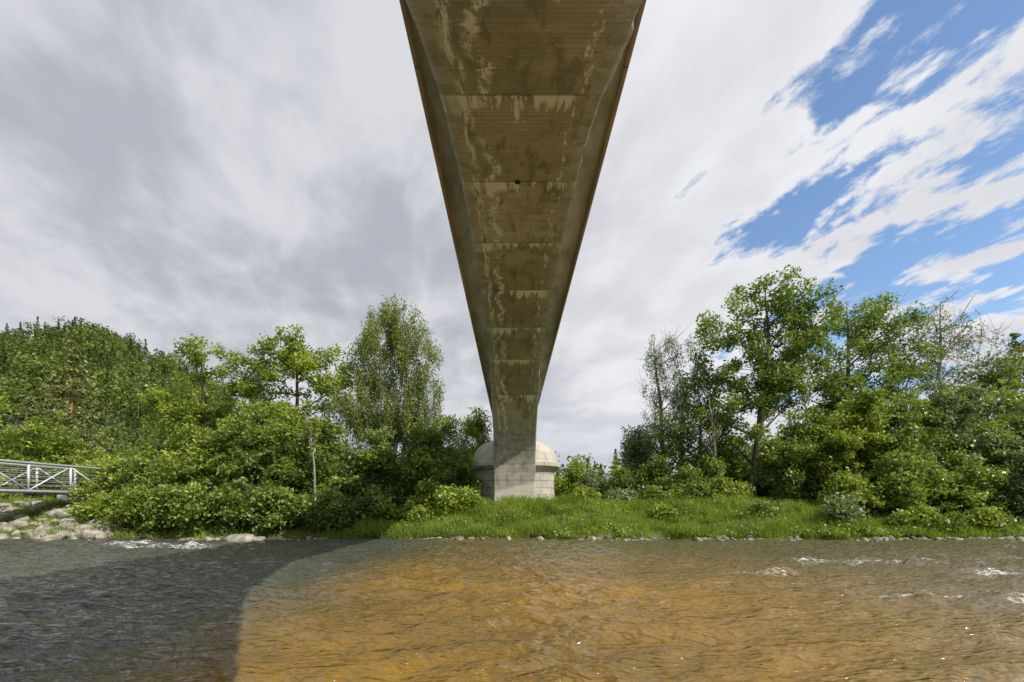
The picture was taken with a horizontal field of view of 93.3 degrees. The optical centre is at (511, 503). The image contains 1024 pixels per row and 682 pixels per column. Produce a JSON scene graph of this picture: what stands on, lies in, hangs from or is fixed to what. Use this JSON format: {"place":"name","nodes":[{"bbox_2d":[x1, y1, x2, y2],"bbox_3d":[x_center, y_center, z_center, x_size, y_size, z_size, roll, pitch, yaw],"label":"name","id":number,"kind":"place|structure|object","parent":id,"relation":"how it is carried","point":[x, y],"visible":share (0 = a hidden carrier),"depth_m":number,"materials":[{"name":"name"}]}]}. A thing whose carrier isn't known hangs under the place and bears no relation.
{"place":"outdoors","nodes":[
{"label":"outdoors","id":0,"kind":"place"},
{"bbox_2d":[0,347,1018,539],"bbox_3d":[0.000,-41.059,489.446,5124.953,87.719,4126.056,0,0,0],"label":"ground","id":1,"kind":"structure","parent":0,"point":[265,536],"depth_m":25.19,"materials":[{"name":"soil"}]},
{"bbox_2d":[0,392,40,445],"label":"tree","id":2,"kind":"object","parent":1,"relation":"on","point":[30,403],"visible":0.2,"depth_m":49.69,"materials":[{"name":"green plant"}]},
{"bbox_2d":[0,459,105,502],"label":"steel footbridge","id":3,"kind":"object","parent":1,"relation":"on","point":[36,490],"visible":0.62,"depth_m":27.81,"materials":[{"name":"metal"}]},
{"bbox_2d":[0,395,108,498],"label":"broadleaf tree","id":4,"kind":"object","parent":1,"relation":"on","point":[24,447],"visible":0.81,"depth_m":35.69,"materials":[{"name":"green plant"}]},
{"bbox_2d":[25,399,87,463],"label":"pine tree","id":5,"kind":"object","parent":1,"relation":"on","point":[45,407],"visible":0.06,"depth_m":44.68,"materials":[{"name":"green plant"}]},
{"bbox_2d":[0,499,136,540],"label":"riprap rocks","id":6,"kind":"object","parent":1,"relation":"on","point":[20,520],"visible":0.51,"depth_m":25.39,"materials":[{"name":"stone"}]},
{"bbox_2d":[14,340,130,494],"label":"pine tree","id":7,"kind":"object","parent":1,"relation":"on","point":[70,410],"visible":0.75,"depth_m":43.33,"materials":[{"name":"green plant"}]},
{"bbox_2d":[52,373,113,451],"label":"pine tree","id":8,"kind":"object","parent":1,"relation":"on","point":[76,387],"visible":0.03,"depth_m":53.97,"materials":[{"name":"green plant"}]},
{"bbox_2d":[62,394,110,494],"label":"pine tree","id":9,"kind":"object","parent":1,"relation":"on","point":[89,426],"visible":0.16,"depth_m":49.02,"materials":[{"name":"green plant"}]},
{"bbox_2d":[63,487,124,523],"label":"riverside shrub","id":10,"kind":"object","parent":1,"relation":"on","point":[86,512],"visible":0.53,"depth_m":25.42,"materials":[{"name":"green plant"}]},
{"bbox_2d":[66,455,147,502],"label":"riverside shrub","id":11,"kind":"object","parent":1,"relation":"on","point":[103,483],"visible":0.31,"depth_m":28.89,"materials":[{"name":"green plant"}]},
{"bbox_2d":[65,445,174,482],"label":"broadleaf tree","id":12,"kind":"object","parent":1,"relation":"on","point":[98,462],"visible":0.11,"depth_m":32.87,"materials":[{"name":"green plant"}]},
{"bbox_2d":[95,472,189,533],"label":"riverside shrub","id":13,"kind":"object","parent":1,"relation":"on","point":[129,512],"visible":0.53,"depth_m":24.97,"materials":[{"name":"green plant"}]},
{"bbox_2d":[112,455,193,501],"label":"riverside shrub","id":14,"kind":"object","parent":1,"relation":"on","point":[138,467],"visible":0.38,"depth_m":28.04,"materials":[{"name":"green plant"}]},
{"bbox_2d":[0,316,325,464],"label":"hillside forest","id":15,"kind":"object","parent":1,"relation":"on","point":[121,380],"visible":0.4,"depth_m":174.51,"materials":[{"name":"green plant"}]},
{"bbox_2d":[138,478,219,537],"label":"riverside shrub","id":16,"kind":"object","parent":1,"relation":"on","point":[180,498],"visible":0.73,"depth_m":24.84,"materials":[{"name":"green plant"}]},
{"bbox_2d":[160,425,197,467],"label":"pine tree","id":17,"kind":"object","parent":1,"relation":"on","point":[181,450],"visible":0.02,"depth_m":49.35,"materials":[{"name":"green plant"}]},
{"bbox_2d":[0,495,358,539],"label":"bank grass","id":18,"kind":"structure","parent":1,"relation":"on","point":[56,501],"depth_m":25.18,"materials":[{"name":"green plant"}]},
{"bbox_2d":[157,391,203,454],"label":"pine tree","id":19,"kind":"object","parent":1,"relation":"on","point":[188,397],"visible":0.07,"depth_m":53.88,"materials":[{"name":"green plant"}]},
{"bbox_2d":[0,393,390,499],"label":"woodland","id":20,"kind":"object","parent":1,"relation":"on","point":[126,434],"visible":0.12,"depth_m":85.34,"materials":[{"name":"green plant"}]},
{"bbox_2d":[153,424,242,506],"bbox_3d":[-18.429,-1.978,29.030,5.284,5.624,4.198,0,0,0],"label":"riverside shrub","id":21,"kind":"object","parent":1,"relation":"on","point":[201,443],"visible":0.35,"depth_m":28.13,"materials":[{"name":"green plant"}]},
{"bbox_2d":[0,443,404,500],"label":"woodland","id":22,"kind":"object","parent":1,"relation":"on","point":[10,495],"visible":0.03,"depth_m":42.96,"materials":[{"name":"green plant"}]},
{"bbox_2d":[137,333,272,469],"bbox_3d":[-22.128,-5.900,35.441,9.885,12.386,7.412,0,0,0],"label":"broadleaf tree","id":23,"kind":"object","parent":1,"relation":"on","point":[183,412],"visible":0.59,"depth_m":34.82,"materials":[{"name":"green plant"}]},
{"bbox_2d":[176,476,269,537],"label":"riverside shrub","id":24,"kind":"object","parent":1,"relation":"on","point":[234,503],"visible":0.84,"depth_m":24.70,"materials":[{"name":"green plant"}]},
{"bbox_2d":[178,406,290,500],"bbox_3d":[-16.240,-2.614,28.442,6.332,6.719,4.351,0,0,-24],"label":"riverside shrub","id":25,"kind":"object","parent":1,"relation":"on","point":[249,469],"visible":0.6,"depth_m":28.04,"materials":[{"name":"green plant"}]},
{"bbox_2d":[235,478,319,535],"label":"riverside shrub","id":26,"kind":"object","parent":1,"relation":"on","point":[281,504],"visible":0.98,"depth_m":24.71,"materials":[{"name":"green plant"}]},
{"bbox_2d":[217,324,358,455],"bbox_3d":[-16.133,-6.335,34.196,10.130,13.048,7.942,0,0,0],"label":"broadleaf tree","id":27,"kind":"object","parent":1,"relation":"on","point":[297,358],"visible":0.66,"depth_m":34.02,"materials":[{"name":"green plant"}]},
{"bbox_2d":[247,419,330,497],"bbox_3d":[-13.050,-2.142,28.783,5.408,5.664,3.932,0,0,0],"label":"riverside shrub","id":28,"kind":"object","parent":1,"relation":"on","point":[292,457],"visible":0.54,"depth_m":28.25,"materials":[{"name":"green plant"}]},
{"bbox_2d":[302,404,322,531],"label":"young tree","id":29,"kind":"object","parent":1,"relation":"on","point":[310,423],"visible":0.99,"depth_m":25.21,"materials":[{"name":"green plant"}]},
{"bbox_2d":[301,477,363,530],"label":"riverside shrub","id":30,"kind":"object","parent":1,"relation":"on","point":[331,511],"visible":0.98,"depth_m":25.12,"materials":[{"name":"green plant"}]},
{"bbox_2d":[302,373,379,467],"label":"birch tree","id":31,"kind":"object","parent":1,"relation":"on","point":[350,411],"visible":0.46,"depth_m":32.46,"materials":[{"name":"green plant"}]},
{"bbox_2d":[295,417,387,511],"bbox_3d":[-10.074,-2.213,28.634,5.477,5.845,3.639,0,0,0],"label":"riverside shrub","id":32,"kind":"object","parent":1,"relation":"on","point":[333,452],"visible":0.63,"depth_m":28.27,"materials":[{"name":"green plant"}]},
{"bbox_2d":[345,483,398,525],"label":"riverside shrub","id":33,"kind":"object","parent":1,"relation":"on","point":[372,502],"visible":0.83,"depth_m":26.14,"materials":[{"name":"green plant"}]},
{"bbox_2d":[340,426,418,504],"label":"riverside shrub","id":34,"kind":"object","parent":1,"relation":"on","point":[379,461],"visible":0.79,"depth_m":28.77,"materials":[{"name":"green plant"}]},
{"bbox_2d":[343,293,445,495],"bbox_3d":[-8.206,-7.353,34.153,7.274,15.264,5.431,0,0,0],"label":"birch tree","id":35,"kind":"object","parent":1,"relation":"on","point":[398,339],"visible":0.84,"depth_m":33.30,"materials":[{"name":"green plant"}]},
{"bbox_2d":[386,499,433,524],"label":"riverside shrub","id":36,"kind":"object","parent":1,"relation":"on","point":[405,513],"visible":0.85,"depth_m":26.12,"materials":[{"name":"green plant"}]},
{"bbox_2d":[397,422,461,504],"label":"riverside shrub","id":37,"kind":"object","parent":1,"relation":"on","point":[437,468],"visible":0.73,"depth_m":29.77,"materials":[{"name":"green plant"}]},
{"bbox_2d":[407,475,461,518],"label":"riverside shrub","id":38,"kind":"object","parent":1,"relation":"on","point":[441,500],"visible":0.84,"depth_m":27.89,"materials":[{"name":"green plant"}]},
{"bbox_2d":[399,414,474,474],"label":"broadleaf tree","id":39,"kind":"object","parent":1,"relation":"on","point":[447,427],"visible":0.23,"depth_m":36.59,"materials":[{"name":"green plant"}]},
{"bbox_2d":[439,445,486,496],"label":"riverside shrub","id":40,"kind":"object","parent":1,"relation":"on","point":[466,476],"visible":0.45,"depth_m":31.20,"materials":[{"name":"green plant"}]},
{"bbox_2d":[452,472,484,512],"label":"riverside shrub","id":41,"kind":"object","parent":1,"relation":"on","point":[469,498],"visible":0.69,"depth_m":28.96,"materials":[{"name":"green plant"}]},
{"bbox_2d":[446,404,492,461],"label":"broadleaf tree","id":42,"kind":"object","parent":1,"relation":"on","point":[476,428],"visible":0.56,"depth_m":40.51,"materials":[{"name":"green plant"}]},
{"bbox_2d":[471,441,559,501],"bbox_3d":[0.170,-1.369,34.800,6.480,6.339,6.156,0,0,0],"label":"stone bastion","id":43,"kind":"object","parent":1,"relation":"on","point":[547,465],"visible":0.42,"depth_m":32.53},
{"bbox_2d":[405,0,642,501],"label":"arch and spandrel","id":44,"kind":"structure","parent":1,"relation":"on","point":[522,85],"depth_m":9.28,"materials":[{"name":"concrete"}]},
{"bbox_2d":[406,3,635,406],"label":"deck slab","id":45,"kind":"structure","parent":44,"relation":"on","point":[592,150],"depth_m":12.84,"materials":[{"name":"concrete"}]},
{"bbox_2d":[399,0,417,66],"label":"edge beam","id":46,"kind":"structure","parent":45,"relation":"attached to","point":[405,14],"depth_m":8.11,"materials":[{"name":"concrete"}]},
{"bbox_2d":[414,61,443,184],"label":"edge beam","id":47,"kind":"structure","parent":45,"relation":"attached to","point":[426,109],"depth_m":9.99,"materials":[{"name":"concrete"}]},
{"bbox_2d":[441,184,457,252],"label":"edge beam","id":48,"kind":"structure","parent":45,"relation":"attached to","point":[449,215],"depth_m":13.30,"materials":[{"name":"concrete"}]},
{"bbox_2d":[456,251,467,296],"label":"edge beam","id":49,"kind":"structure","parent":45,"relation":"attached to","point":[461,273],"depth_m":16.59,"materials":[{"name":"concrete"}]},
{"bbox_2d":[466,297,473,327],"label":"edge beam","id":50,"kind":"structure","parent":45,"relation":"attached to","point":[469,308],"depth_m":19.86,"materials":[{"name":"concrete"}]},
{"bbox_2d":[473,326,478,350],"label":"edge beam","id":51,"kind":"structure","parent":45,"relation":"attached to","point":[474,331],"depth_m":23.11,"materials":[{"name":"concrete"}]},
{"bbox_2d":[478,350,482,368],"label":"edge beam","id":52,"kind":"structure","parent":45,"relation":"attached to","point":[480,359],"depth_m":26.56,"materials":[{"name":"concrete"}]},
{"bbox_2d":[551,328,558,350],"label":"edge beam","id":53,"kind":"structure","parent":45,"relation":"attached to","point":[555,336],"depth_m":23.18,"materials":[{"name":"concrete"}]},
{"bbox_2d":[557,297,566,327],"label":"edge beam","id":54,"kind":"structure","parent":45,"relation":"attached to","point":[562,309],"depth_m":19.86,"materials":[{"name":"concrete"}]},
{"bbox_2d":[565,253,578,296],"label":"edge beam","id":55,"kind":"structure","parent":45,"relation":"attached to","point":[572,273],"depth_m":16.62,"materials":[{"name":"concrete"}]},
{"bbox_2d":[576,183,596,252],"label":"edge beam","id":56,"kind":"structure","parent":45,"relation":"attached to","point":[592,194],"depth_m":13.34,"materials":[{"name":"concrete"}]},
{"bbox_2d":[594,64,627,184],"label":"edge beam","id":57,"kind":"structure","parent":45,"relation":"attached to","point":[614,111],"depth_m":9.99,"materials":[{"name":"concrete"}]},
{"bbox_2d":[624,0,645,66],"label":"edge beam","id":58,"kind":"structure","parent":45,"relation":"attached to","point":[637,21],"depth_m":8.15,"materials":[{"name":"concrete"}]},
{"bbox_2d":[88,535,1023,541],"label":"shoreline pebbles","id":59,"kind":"object","parent":1,"relation":"on","point":[796,538],"visible":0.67,"depth_m":24.11,"materials":[{"name":"grey stone"}]},
{"bbox_2d":[554,456,591,497],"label":"riverside shrub","id":60,"kind":"object","parent":1,"relation":"on","point":[567,482],"visible":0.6,"depth_m":34.66,"materials":[{"name":"green plant"}]},
{"bbox_2d":[567,472,604,500],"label":"riverside shrub","id":61,"kind":"object","parent":1,"relation":"on","point":[589,492],"visible":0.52,"depth_m":31.69,"materials":[{"name":"green plant"}]},
{"bbox_2d":[576,468,609,496],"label":"riverside shrub","id":62,"kind":"object","parent":1,"relation":"on","point":[591,476],"visible":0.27,"depth_m":34.70,"materials":[{"name":"green plant"}]},
{"bbox_2d":[405,441,801,500],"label":"distant treeline","id":63,"kind":"object","parent":1,"relation":"on","point":[595,465],"visible":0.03,"depth_m":110.99,"materials":[{"name":"green plant"}]},
{"bbox_2d":[601,487,642,502],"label":"riverside shrub","id":64,"kind":"object","parent":1,"relation":"on","point":[625,494],"visible":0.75,"depth_m":31.21,"materials":[{"name":"green plant"}]},
{"bbox_2d":[603,465,643,498],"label":"riverside shrub","id":65,"kind":"object","parent":1,"relation":"on","point":[622,479],"visible":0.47,"depth_m":33.74,"materials":[{"name":"green plant"}]},
{"bbox_2d":[618,423,674,490],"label":"broadleaf tree","id":66,"kind":"object","parent":1,"relation":"on","point":[633,457],"visible":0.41,"depth_m":37.50,"materials":[{"name":"green plant"}]},
{"bbox_2d":[633,453,676,498],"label":"riverside shrub","id":67,"kind":"object","parent":1,"relation":"on","point":[657,471],"visible":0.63,"depth_m":33.56,"materials":[{"name":"green plant"}]},
{"bbox_2d":[640,475,689,502],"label":"riverside shrub","id":68,"kind":"object","parent":1,"relation":"on","point":[656,492],"visible":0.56,"depth_m":30.79,"materials":[{"name":"green plant"}]},
{"bbox_2d":[648,495,685,521],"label":"riverside shrub","id":69,"kind":"object","parent":1,"relation":"on","point":[660,510],"visible":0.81,"depth_m":27.44,"materials":[{"name":"green plant"}]},
{"bbox_2d":[636,324,708,465],"bbox_3d":[11.957,-6.595,36.159,5.894,13.677,4.105,0,0,0],"label":"willow tree","id":70,"kind":"object","parent":1,"relation":"on","point":[659,394],"visible":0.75,"depth_m":35.76,"materials":[{"name":"green plant"}]},
{"bbox_2d":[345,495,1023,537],"bbox_3d":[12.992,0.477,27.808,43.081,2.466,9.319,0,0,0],"label":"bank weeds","id":71,"kind":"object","parent":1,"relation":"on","point":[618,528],"visible":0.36,"depth_m":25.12,"materials":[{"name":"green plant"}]},
{"bbox_2d":[350,491,1023,539],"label":"bank grass","id":72,"kind":"structure","parent":1,"relation":"on","point":[817,516],"depth_m":26.08,"materials":[{"name":"green plant"}]},
{"bbox_2d":[674,474,711,502],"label":"riverside shrub","id":73,"kind":"object","parent":1,"relation":"on","point":[699,490],"visible":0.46,"depth_m":30.29,"materials":[{"name":"green plant"}]},
{"bbox_2d":[641,360,750,480],"bbox_3d":[13.173,-5.247,34.794,7.444,10.842,4.728,0,0,0],"label":"willow tree","id":74,"kind":"object","parent":1,"relation":"on","point":[730,453],"visible":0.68,"depth_m":34.35,"materials":[{"name":"green plant"}]},
{"bbox_2d":[665,452,729,495],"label":"riverside shrub","id":75,"kind":"object","parent":1,"relation":"on","point":[712,469],"visible":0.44,"depth_m":32.06,"materials":[{"name":"green plant"}]},
{"bbox_2d":[684,396,726,478],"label":"dead tree","id":76,"kind":"object","parent":1,"relation":"on","point":[714,441],"visible":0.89,"depth_m":32.44,"materials":[{"name":"grey plant"}]},
{"bbox_2d":[695,442,745,484],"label":"riverside shrub","id":77,"kind":"object","parent":1,"relation":"on","point":[737,476],"visible":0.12,"depth_m":33.94,"materials":[{"name":"green plant"}]},
{"bbox_2d":[706,473,755,501],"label":"riverside shrub","id":78,"kind":"object","parent":1,"relation":"on","point":[720,485],"visible":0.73,"depth_m":30.19,"materials":[{"name":"green plant"}]},
{"bbox_2d":[736,449,769,496],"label":"riverside shrub","id":79,"kind":"object","parent":1,"relation":"on","point":[746,467],"visible":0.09,"depth_m":36.46,"materials":[{"name":"green plant"}]},
{"bbox_2d":[736,498,787,518],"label":"riverside shrub","id":80,"kind":"object","parent":1,"relation":"on","point":[760,506],"visible":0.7,"depth_m":26.91,"materials":[{"name":"green plant"}]},
{"bbox_2d":[738,441,791,499],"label":"riverside shrub","id":81,"kind":"object","parent":1,"relation":"on","point":[767,489],"visible":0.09,"depth_m":37.39,"materials":[{"name":"green plant"}]},
{"bbox_2d":[688,264,849,497],"bbox_3d":[17.401,-7.612,33.330,10.549,16.119,6.854,0,0,0],"label":"poplar tree","id":82,"kind":"object","parent":1,"relation":"on","point":[771,389],"visible":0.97,"depth_m":32.41,"materials":[{"name":"green plant"}]},
{"bbox_2d":[750,406,839,501],"bbox_3d":[18.266,-3.024,31.080,5.593,6.662,4.336,0,0,0],"label":"riverside shrub","id":83,"kind":"object","parent":1,"relation":"on","point":[789,473],"visible":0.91,"depth_m":30.47,"materials":[{"name":"green plant"}]},
{"bbox_2d":[822,488,866,524],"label":"riverside shrub","id":84,"kind":"object","parent":1,"relation":"on","point":[845,507],"visible":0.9,"depth_m":25.64,"materials":[{"name":"green plant"}]},
{"bbox_2d":[805,371,885,475],"bbox_3d":[22.719,-4.489,33.313,6.380,9.635,4.772,0,0,0],"label":"riverside shrub","id":85,"kind":"object","parent":1,"relation":"on","point":[835,394],"visible":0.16,"depth_m":33.07,"materials":[{"name":"green plant"}]},
{"bbox_2d":[799,371,907,499],"bbox_3d":[21.240,-3.859,30.450,6.165,8.744,4.645,0,0,20],"label":"riverside shrub","id":86,"kind":"object","parent":1,"relation":"on","point":[855,440],"visible":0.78,"depth_m":29.68,"materials":[{"name":"green plant"}]},
{"bbox_2d":[812,463,905,519],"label":"riverside shrub","id":87,"kind":"object","parent":1,"relation":"on","point":[855,484],"visible":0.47,"depth_m":27.73,"materials":[{"name":"green plant"}]},
{"bbox_2d":[781,291,957,418],"bbox_3d":[25.113,-7.423,34.785,11.933,15.539,6.560,0,0,0],"label":"poplar tree","id":88,"kind":"object","parent":1,"relation":"on","point":[857,341],"visible":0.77,"depth_m":34.22,"materials":[{"name":"green plant"}]},
{"bbox_2d":[729,378,1023,499],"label":"woodland","id":89,"kind":"object","parent":1,"relation":"on","point":[994,385],"visible":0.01,"depth_m":40.15,"materials":[{"name":"green plant"}]},
{"bbox_2d":[872,446,959,512],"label":"riverside shrub","id":90,"kind":"object","parent":1,"relation":"on","point":[910,482],"visible":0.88,"depth_m":27.14,"materials":[{"name":"green plant"}]},
{"bbox_2d":[880,488,951,529],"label":"riverside shrub","id":91,"kind":"object","parent":1,"relation":"on","point":[918,515],"visible":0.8,"depth_m":25.59,"materials":[{"name":"green plant"}]},
{"bbox_2d":[860,380,972,503],"bbox_3d":[24.869,-3.606,30.409,7.156,8.285,4.689,0,0,0],"label":"riverside shrub","id":92,"kind":"object","parent":1,"relation":"on","point":[910,430],"visible":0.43,"depth_m":29.42,"materials":[{"name":"green plant"}]},
{"bbox_2d":[869,285,1021,405],"bbox_3d":[32.377,-7.873,35.617,9.713,16.158,5.915,0,0,0],"label":"sparse ash tree","id":93,"kind":"object","parent":1,"relation":"on","point":[938,364],"visible":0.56,"depth_m":35.54,"materials":[{"name":"green plant"}]},
{"bbox_2d":[924,382,979,474],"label":"riverside shrub","id":94,"kind":"object","parent":1,"relation":"on","point":[960,389],"visible":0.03,"depth_m":33.17,"materials":[{"name":"green plant"}]},
{"bbox_2d":[935,502,987,535],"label":"riverside shrub","id":95,"kind":"object","parent":1,"relation":"on","point":[957,519],"visible":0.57,"depth_m":25.53,"materials":[{"name":"green plant"}]},
{"bbox_2d":[916,378,1023,504],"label":"riverside shrub","id":96,"kind":"object","parent":1,"relation":"on","point":[960,418],"visible":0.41,"depth_m":29.61,"materials":[{"name":"green plant"}]},
{"bbox_2d":[929,453,1023,518],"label":"riverside shrub","id":97,"kind":"object","parent":1,"relation":"on","point":[976,483],"visible":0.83,"depth_m":26.80,"materials":[{"name":"green plant"}]},
{"bbox_2d":[951,349,1023,429],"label":"broadleaf tree","id":98,"kind":"object","parent":1,"relation":"on","point":[990,376],"visible":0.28,"depth_m":35.44,"materials":[{"name":"green plant"}]},
{"bbox_2d":[955,387,1023,486],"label":"riverside shrub","id":99,"kind":"object","parent":1,"relation":"on","point":[989,451],"visible":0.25,"depth_m":29.77,"materials":[{"name":"green plant"}]},
{"bbox_2d":[965,501,1022,531],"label":"riverside shrub","id":100,"kind":"object","parent":1,"relation":"on","point":[995,517],"visible":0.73,"depth_m":25.34,"materials":[{"name":"green plant"}]},
{"bbox_2d":[992,446,1023,521],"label":"riverside shrub","id":101,"kind":"object","parent":1,"relation":"on","point":[1019,463],"visible":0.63,"depth_m":26.70,"materials":[{"name":"green plant"}]},
{"bbox_2d":[992,332,1023,415],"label":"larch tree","id":102,"kind":"object","parent":1,"relation":"on","point":[1016,344],"visible":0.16,"depth_m":37.82,"materials":[{"name":"green plant"}]},
{"bbox_2d":[0,537,1023,681],"bbox_3d":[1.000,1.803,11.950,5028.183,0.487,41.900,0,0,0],"label":"river water","id":103,"kind":"structure","parent":0,"point":[381,609],"depth_m":8.13,"materials":[{"name":"brown liquid"}]},
{"bbox_2d":[223,533,596,541],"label":"shoreline rocks","id":104,"kind":"object","parent":103,"relation":"in","point":[245,537],"visible":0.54,"depth_m":22.82,"materials":[{"name":"stone"}]},
{"bbox_2d":[0,0,1023,492],"label":"sky","id":105,"kind":"structure","parent":0,"point":[225,172],"materials":[{"name":"white"}]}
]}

